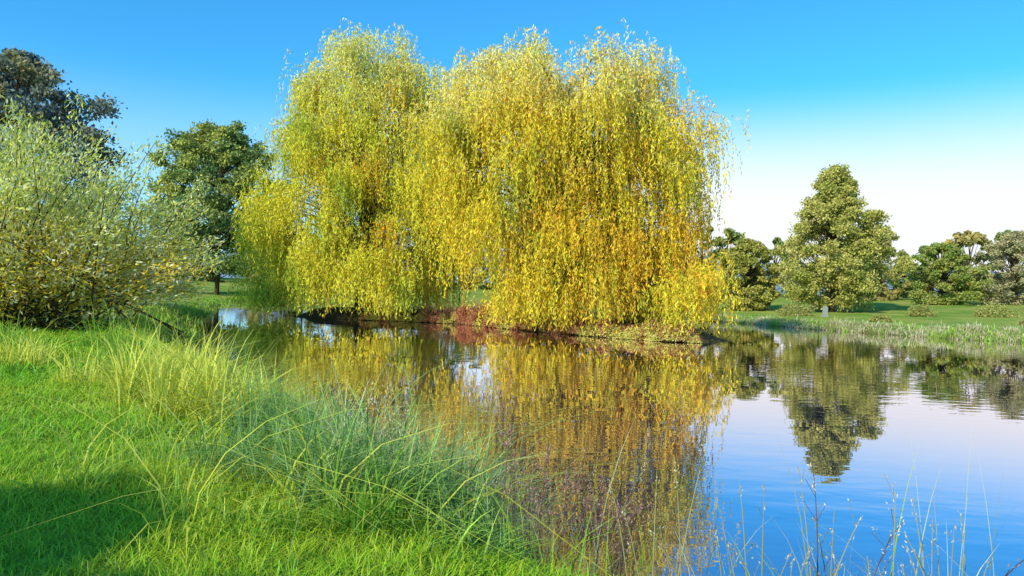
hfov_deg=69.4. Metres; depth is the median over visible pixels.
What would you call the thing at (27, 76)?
copper beech tree
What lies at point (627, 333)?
island undergrowth
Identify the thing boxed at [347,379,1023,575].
dried weeds
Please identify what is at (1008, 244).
birch tree
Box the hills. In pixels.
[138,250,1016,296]
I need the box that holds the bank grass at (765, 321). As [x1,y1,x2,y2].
[122,294,1023,351]
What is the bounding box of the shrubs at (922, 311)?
[776,300,1023,324]
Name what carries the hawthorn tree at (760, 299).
on the ground at (946, 315)
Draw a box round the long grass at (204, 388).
[0,292,1004,575]
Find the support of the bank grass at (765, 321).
on the ground at (946, 315)
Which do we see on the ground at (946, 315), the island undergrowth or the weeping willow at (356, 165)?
the weeping willow at (356, 165)
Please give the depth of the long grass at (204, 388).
5.79 m
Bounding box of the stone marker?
[821,306,828,316]
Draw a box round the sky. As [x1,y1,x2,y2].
[0,0,1023,271]
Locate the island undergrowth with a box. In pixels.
[359,311,702,342]
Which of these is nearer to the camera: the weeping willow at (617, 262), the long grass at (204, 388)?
the long grass at (204, 388)
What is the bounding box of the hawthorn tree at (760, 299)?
[704,238,784,310]
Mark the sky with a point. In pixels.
(922, 100)
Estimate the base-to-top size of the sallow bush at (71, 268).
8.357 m
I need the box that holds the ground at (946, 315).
[0,277,1023,575]
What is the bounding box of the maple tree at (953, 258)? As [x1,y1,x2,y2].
[904,242,994,304]
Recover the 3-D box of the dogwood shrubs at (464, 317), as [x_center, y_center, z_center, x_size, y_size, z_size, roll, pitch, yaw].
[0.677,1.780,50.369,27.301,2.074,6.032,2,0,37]
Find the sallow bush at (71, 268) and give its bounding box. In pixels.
[0,92,228,338]
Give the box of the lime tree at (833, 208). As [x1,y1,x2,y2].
[768,162,915,311]
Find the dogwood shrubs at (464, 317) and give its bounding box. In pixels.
[358,298,702,341]
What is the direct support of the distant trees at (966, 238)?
on the ground at (946, 315)
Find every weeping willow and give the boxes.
[224,17,481,320]
[383,18,750,335]
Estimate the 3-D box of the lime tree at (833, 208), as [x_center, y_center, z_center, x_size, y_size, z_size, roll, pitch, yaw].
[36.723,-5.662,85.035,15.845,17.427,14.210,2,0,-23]
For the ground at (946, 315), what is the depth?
57.89 m
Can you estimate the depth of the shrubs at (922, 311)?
73.10 m
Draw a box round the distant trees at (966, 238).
[93,218,1023,301]
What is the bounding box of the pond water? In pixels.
[186,301,1023,575]
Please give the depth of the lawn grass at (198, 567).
4.91 m
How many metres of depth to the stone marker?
74.93 m
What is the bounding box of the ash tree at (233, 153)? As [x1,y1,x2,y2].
[133,118,300,294]
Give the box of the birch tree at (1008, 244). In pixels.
[967,229,1023,304]
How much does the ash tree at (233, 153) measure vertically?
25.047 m
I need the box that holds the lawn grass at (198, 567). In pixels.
[0,326,617,575]
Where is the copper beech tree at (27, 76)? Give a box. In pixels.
[0,45,138,266]
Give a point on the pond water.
(859, 416)

